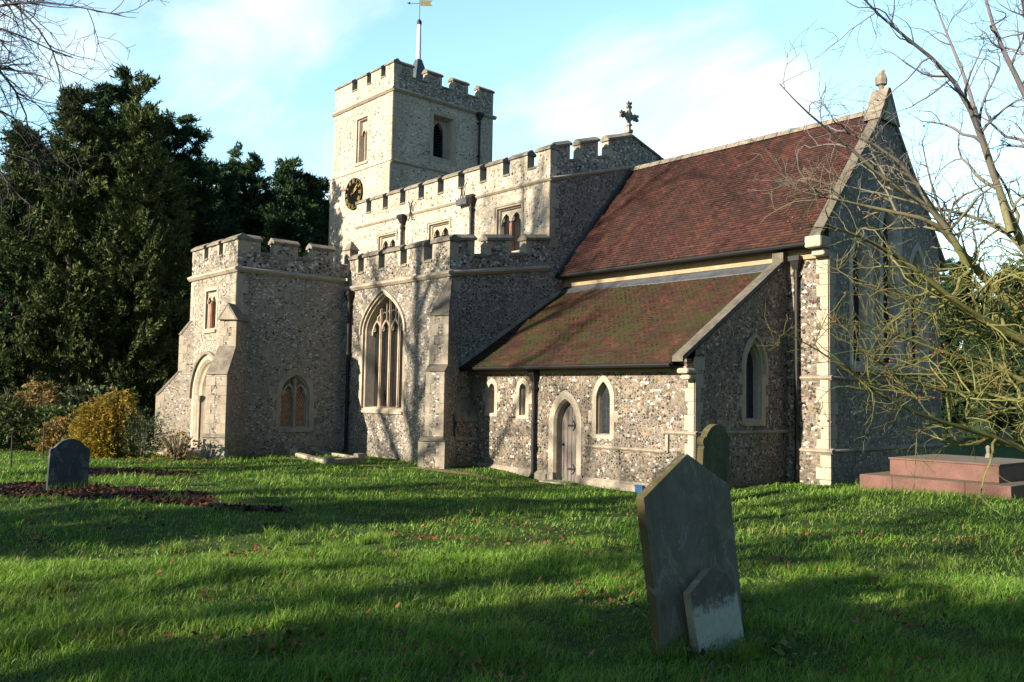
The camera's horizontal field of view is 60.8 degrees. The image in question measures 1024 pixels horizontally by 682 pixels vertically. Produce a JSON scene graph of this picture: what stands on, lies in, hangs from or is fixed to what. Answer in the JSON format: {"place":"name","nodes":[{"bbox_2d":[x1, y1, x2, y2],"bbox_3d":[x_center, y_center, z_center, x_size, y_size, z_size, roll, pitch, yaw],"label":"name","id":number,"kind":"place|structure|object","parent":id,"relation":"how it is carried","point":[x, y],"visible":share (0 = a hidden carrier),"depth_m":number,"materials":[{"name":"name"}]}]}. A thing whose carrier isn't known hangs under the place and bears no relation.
{"place":"outdoors","nodes":[
{"label":"outdoors","id":0,"kind":"place"},
{"bbox_2d":[261,457,545,483],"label":"path","id":1,"kind":"structure","parent":0,"point":[449,471],"depth_m":23.35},
{"bbox_2d":[0,419,1023,681],"bbox_3d":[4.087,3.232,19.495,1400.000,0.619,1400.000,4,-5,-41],"label":"lawn","id":2,"kind":"structure","parent":0,"point":[808,651],"depth_m":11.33,"materials":[{"name":"plant"}]},
{"bbox_2d":[0,198,58,360],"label":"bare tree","id":3,"kind":"object","parent":2,"relation":"on","point":[12,314],"visible":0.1,"depth_m":36.47,"materials":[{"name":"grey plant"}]},
{"bbox_2d":[0,160,60,397],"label":"conifer","id":4,"kind":"object","parent":2,"relation":"on","point":[8,308],"visible":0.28,"depth_m":35.73,"materials":[{"name":"green plant"}]},
{"bbox_2d":[1,390,64,433],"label":"green bush","id":5,"kind":"object","parent":2,"relation":"on","point":[33,404],"visible":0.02,"depth_m":31.94,"materials":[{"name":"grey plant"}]},
{"bbox_2d":[0,380,68,447],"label":"yellowing shrub","id":6,"kind":"object","parent":2,"relation":"on","point":[48,389],"visible":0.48,"depth_m":28.79,"materials":[{"name":"green plant"}]},
{"bbox_2d":[1,424,70,467],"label":"wire fence","id":7,"kind":"object","parent":2,"relation":"on","point":[12,431],"visible":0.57,"depth_m":22.69,"materials":[{"name":"brown wood"}]},
{"bbox_2d":[0,387,95,446],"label":"green shrub","id":8,"kind":"object","parent":2,"relation":"on","point":[9,410],"visible":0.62,"depth_m":28.08,"materials":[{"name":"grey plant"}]},
{"bbox_2d":[2,144,96,386],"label":"conifer","id":9,"kind":"object","parent":2,"relation":"on","point":[30,191],"visible":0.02,"depth_m":44.53,"materials":[{"name":"green plant"}]},
{"bbox_2d":[27,415,79,451],"bbox_3d":[-14.200,3.009,27.755,2.064,1.338,1.834,4,-5,-41],"label":"russet shrub","id":10,"kind":"object","parent":2,"relation":"on","point":[50,438],"visible":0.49,"depth_m":27.39,"materials":[{"name":"brown plant"}]},
{"bbox_2d":[46,438,89,489],"bbox_3d":[-8.530,2.526,16.762,0.720,1.300,0.090,6,-4,-44],"label":"slate gravestone","id":11,"kind":"object","parent":2,"relation":"on","point":[68,461],"visible":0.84,"depth_m":16.72,"materials":[{"name":"grey stone"}]},
{"bbox_2d":[0,0,168,235],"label":"bare overhanging tree","id":12,"kind":"object","parent":2,"relation":"on","point":[5,67],"visible":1,"depth_m":9.24,"materials":[{"name":"brown plant"}]},
{"bbox_2d":[44,384,153,441],"bbox_3d":[-15.022,2.655,31.355,4.094,2.324,3.900,-2,-4,36],"label":"laurel bush","id":13,"kind":"object","parent":2,"relation":"on","point":[76,396],"visible":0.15,"depth_m":30.80,"materials":[{"name":"green plant"}]},
{"bbox_2d":[8,61,192,391],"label":"conifer","id":14,"kind":"object","parent":2,"relation":"on","point":[121,90],"visible":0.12,"depth_m":42.75,"materials":[{"name":"green plant"}]},
{"bbox_2d":[0,73,202,427],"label":"holly tree","id":15,"kind":"object","parent":2,"relation":"on","point":[107,274],"visible":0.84,"depth_m":35.68,"materials":[{"name":"green plant"}]},
{"bbox_2d":[61,387,146,458],"bbox_3d":[-11.983,2.583,25.588,2.435,2.520,2.202,4,-5,-41],"label":"golden shrub","id":16,"kind":"object","parent":2,"relation":"on","point":[101,422],"visible":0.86,"depth_m":25.33,"materials":[{"name":"yellow plant"}]},
{"bbox_2d":[113,405,174,458],"bbox_3d":[-10.798,2.720,25.470,1.635,1.726,1.767,1,-4,-6],"label":"juniper bush","id":17,"kind":"object","parent":2,"relation":"on","point":[140,444],"visible":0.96,"depth_m":25.32,"materials":[{"name":"green plant"}]},
{"bbox_2d":[0,466,292,511],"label":"leaf litter","id":18,"kind":"object","parent":2,"relation":"on","point":[28,488],"visible":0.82,"depth_m":16.07,"materials":[{"name":"plant"}]},
{"bbox_2d":[120,238,192,429],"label":"conifer","id":19,"kind":"object","parent":2,"relation":"on","point":[176,332],"visible":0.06,"depth_m":40.05,"materials":[{"name":"green plant"}]},
{"bbox_2d":[81,107,247,373],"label":"conifer","id":20,"kind":"object","parent":2,"relation":"on","point":[183,136],"visible":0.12,"depth_m":46.45,"materials":[{"name":"green plant"}]},
{"bbox_2d":[151,430,201,459],"bbox_3d":[-9.581,3.022,24.773,1.338,1.015,1.330,4,-5,-41],"label":"brown twiggy bush","id":21,"kind":"object","parent":2,"relation":"on","point":[178,453],"visible":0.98,"depth_m":24.69,"materials":[{"name":"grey plant"}]},
{"bbox_2d":[187,154,255,246],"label":"conifer","id":22,"kind":"object","parent":2,"relation":"on","point":[220,168],"visible":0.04,"depth_m":54.43,"materials":[{"name":"green plant"}]},
{"bbox_2d":[211,141,279,235],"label":"conifer","id":23,"kind":"object","parent":2,"relation":"on","point":[246,171],"visible":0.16,"depth_m":56.63,"materials":[{"name":"green plant"}]},
{"bbox_2d":[248,155,328,252],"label":"conifer","id":24,"kind":"object","parent":2,"relation":"on","point":[286,192],"visible":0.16,"depth_m":56.31,"materials":[{"name":"green plant"}]},
{"bbox_2d":[260,206,322,257],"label":"conifer","id":25,"kind":"object","parent":2,"relation":"on","point":[284,225],"visible":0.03,"depth_m":46.63,"materials":[{"name":"green plant"}]},
{"bbox_2d":[297,172,329,244],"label":"conifer","id":26,"kind":"object","parent":2,"relation":"on","point":[325,185],"visible":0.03,"depth_m":60.61,"materials":[{"name":"green plant"}]},
{"bbox_2d":[287,447,364,464],"bbox_3d":[-5.799,3.569,26.598,1.760,0.491,3.710,4,-5,-41],"label":"kerbed grave","id":27,"kind":"object","parent":2,"relation":"on","point":[356,457],"visible":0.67,"depth_m":26.32,"materials":[{"name":"stone"}]},
{"bbox_2d":[0,446,1023,681],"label":"fallen leaves","id":28,"kind":"object","parent":2,"relation":"on","point":[524,675],"visible":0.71,"depth_m":8.25,"materials":[{"name":"plant"}]},
{"bbox_2d":[146,0,947,491],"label":"church","id":29,"kind":"structure","parent":2,"relation":"on","point":[450,294],"depth_m":25.67,"materials":[{"name":"stone"}]},
{"bbox_2d":[188,351,214,448],"bbox_3d":[-9.783,2.271,28.273,0.440,3.890,2.660,4,-5,-41],"label":"porch doorway","id":30,"kind":"structure","parent":29,"relation":"in","point":[197,385],"depth_m":28.95,"materials":[{"name":"stone"}]},
{"bbox_2d":[202,285,218,332],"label":"porch upper window","id":31,"kind":"structure","parent":29,"relation":"in","point":[211,293],"depth_m":28.41,"materials":[{"name":"stone"}]},
{"bbox_2d":[272,369,317,431],"bbox_3d":[-7.041,1.915,28.204,1.580,2.044,0.260,4,-5,-41],"label":"porch window","id":32,"kind":"structure","parent":29,"relation":"in","point":[294,411],"depth_m":28.22,"materials":[{"name":"stone"}]},
{"bbox_2d":[354,111,369,166],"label":"belfry window","id":33,"kind":"structure","parent":29,"relation":"in","point":[362,122],"depth_m":40.63,"materials":[{"name":"stone"}]},
{"bbox_2d":[357,288,407,413],"bbox_3d":[-3.996,0.312,27.848,0.500,3.980,2.820,4,-5,-41],"label":"aisle window","id":34,"kind":"structure","parent":29,"relation":"in","point":[382,377],"depth_m":28.24,"materials":[{"name":"stone"}]},
{"bbox_2d":[376,229,397,249],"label":"clerestory window","id":35,"kind":"structure","parent":29,"relation":"in","point":[387,239],"depth_m":35.34,"materials":[{"name":"stone"}]},
{"bbox_2d":[426,216,451,248],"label":"clerestory window","id":36,"kind":"structure","parent":29,"relation":"in","point":[441,227],"depth_m":32.72,"materials":[{"name":"stone"}]},
{"bbox_2d":[483,378,499,416],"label":"window","id":37,"kind":"structure","parent":29,"relation":"in","point":[491,396],"depth_m":25.03,"materials":[{"name":"stone"}]},
{"bbox_2d":[494,199,523,251],"bbox_3d":[-0.042,-3.773,29.617,0.300,1.826,1.515,4,-5,-41],"label":"clerestory window","id":38,"kind":"structure","parent":29,"relation":"in","point":[508,217],"depth_m":29.64,"materials":[{"name":"stone"}]},
{"bbox_2d":[513,378,531,418],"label":"window","id":39,"kind":"structure","parent":29,"relation":"in","point":[522,398],"depth_m":24.04,"materials":[{"name":"stone"}]},
{"bbox_2d":[561,404,575,481],"bbox_3d":[1.560,2.614,22.793,0.100,2.100,0.760,4,-5,-41],"label":"door","id":40,"kind":"structure","parent":29,"relation":"in","point":[568,444],"depth_m":22.88,"materials":[{"name":"brown wood"}]},
{"bbox_2d":[588,375,617,438],"bbox_3d":[2.339,1.634,21.752,0.212,1.586,0.990,4,-5,-41],"label":"window","id":41,"kind":"structure","parent":29,"relation":"in","point":[602,415],"depth_m":21.86,"materials":[{"name":"stone"}]},
{"bbox_2d":[739,334,768,425],"bbox_3d":[5.827,0.938,21.237,1.240,2.233,0.300,4,-5,-41],"label":"vestry window","id":42,"kind":"structure","parent":29,"relation":"in","point":[753,376],"depth_m":21.41,"materials":[{"name":"stone"}]},
{"bbox_2d":[849,226,874,366],"bbox_3d":[8.968,-1.149,22.691,1.300,3.711,0.292,4,-5,-41],"label":"chancel window","id":43,"kind":"structure","parent":29,"relation":"in","point":[857,304],"depth_m":22.91,"materials":[{"name":"stone"}]},
{"bbox_2d":[879,190,903,368],"bbox_3d":[10.229,-1.683,23.832,1.340,4.961,0.292,4,-5,-41],"label":"chancel window","id":44,"kind":"structure","parent":29,"relation":"in","point":[887,218],"depth_m":24.06,"materials":[{"name":"glass"}]},
{"bbox_2d":[908,242,928,369],"bbox_3d":[11.455,-0.970,24.882,1.300,3.711,0.292,4,-5,-41],"label":"chancel window","id":45,"kind":"structure","parent":29,"relation":"in","point":[917,254],"depth_m":25.08,"materials":[{"name":"glass"}]},
{"bbox_2d":[266,570,860,681],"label":"broadleaf weeds","id":46,"kind":"object","parent":2,"relation":"on","point":[784,642],"visible":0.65,"depth_m":6.63,"materials":[{"name":"green plant"}]},
{"bbox_2d":[634,485,645,492],"bbox_3d":[2.971,3.441,20.274,0.140,0.180,0.260,4,-5,-41],"label":"blue tub","id":47,"kind":"object","parent":2,"relation":"on","point":[639,488],"visible":0.78,"depth_m":20.22,"materials":[{"name":"plastic"}]},
{"bbox_2d":[636,454,743,657],"bbox_3d":[1.368,1.748,6.560,0.970,1.800,0.080,-6,0,-39],"label":"leaning gravestone","id":48,"kind":"object","parent":2,"relation":"on","point":[685,517],"visible":0.76,"depth_m":6.43,"materials":[{"name":"grey stone"}]},
{"bbox_2d":[683,568,743,658],"bbox_3d":[1.505,2.134,6.408,0.540,0.920,0.071,-1,-9,-40],"label":"propped footstone","id":49,"kind":"object","parent":2,"relation":"on","point":[711,603],"visible":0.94,"depth_m":6.37,"materials":[{"name":"grey stone"}]},
{"bbox_2d":[697,424,730,483],"bbox_3d":[3.328,2.353,14.490,0.780,1.948,0.120,4,-2,-41],"label":"shouldered gravestone","id":50,"kind":"object","parent":2,"relation":"on","point":[713,448],"visible":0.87,"depth_m":14.44,"materials":[{"name":"stone"}]},
{"bbox_2d":[735,0,1023,514],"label":"bare fruit tree","id":51,"kind":"object","parent":2,"relation":"on","point":[944,228],"visible":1,"depth_m":12.32,"materials":[{"name":"brown plant"}]},
{"bbox_2d":[860,445,1023,499],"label":"stepped tomb","id":52,"kind":"object","parent":2,"relation":"on","point":[959,473],"visible":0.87,"depth_m":19.16,"materials":[{"name":"pink stone"}]},
{"bbox_2d":[950,428,962,440],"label":"headstone","id":53,"kind":"object","parent":2,"relation":"on","point":[954,430],"visible":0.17,"depth_m":44.17,"materials":[{"name":"stone"}]},
{"bbox_2d":[940,255,1010,436],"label":"conifer","id":54,"kind":"object","parent":2,"relation":"on","point":[962,403],"visible":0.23,"depth_m":50.88,"materials":[{"name":"green plant"}]},
{"bbox_2d":[959,261,994,427],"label":"bare tree","id":55,"kind":"object","parent":2,"relation":"on","point":[994,295],"visible":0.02,"depth_m":69.77,"materials":[{"name":"grey plant"}]},
{"bbox_2d":[964,257,1023,438],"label":"conifer","id":56,"kind":"object","parent":2,"relation":"on","point":[994,349],"visible":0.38,"depth_m":47.64,"materials":[{"name":"green plant"}]},
{"bbox_2d":[979,273,1023,433],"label":"conifer","id":57,"kind":"object","parent":2,"relation":"on","point":[1011,423],"depth_m":57.54,"materials":[{"name":"green plant"}]},
{"bbox_2d":[1002,427,1012,440],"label":"headstone","id":58,"kind":"object","parent":2,"relation":"on","point":[1006,435],"visible":0.48,"depth_m":43.14,"materials":[{"name":"stone"}]},
{"bbox_2d":[1012,330,1023,418],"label":"conifer","id":59,"kind":"object","parent":2,"relation":"on","point":[1022,395],"visible":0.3,"depth_m":44.97,"materials":[{"name":"green plant"}]},
{"bbox_2d":[0,0,1023,362],"label":"sky","id":60,"kind":"structure","parent":0,"point":[264,75],"materials":[{"name":"blue"}]}
]}

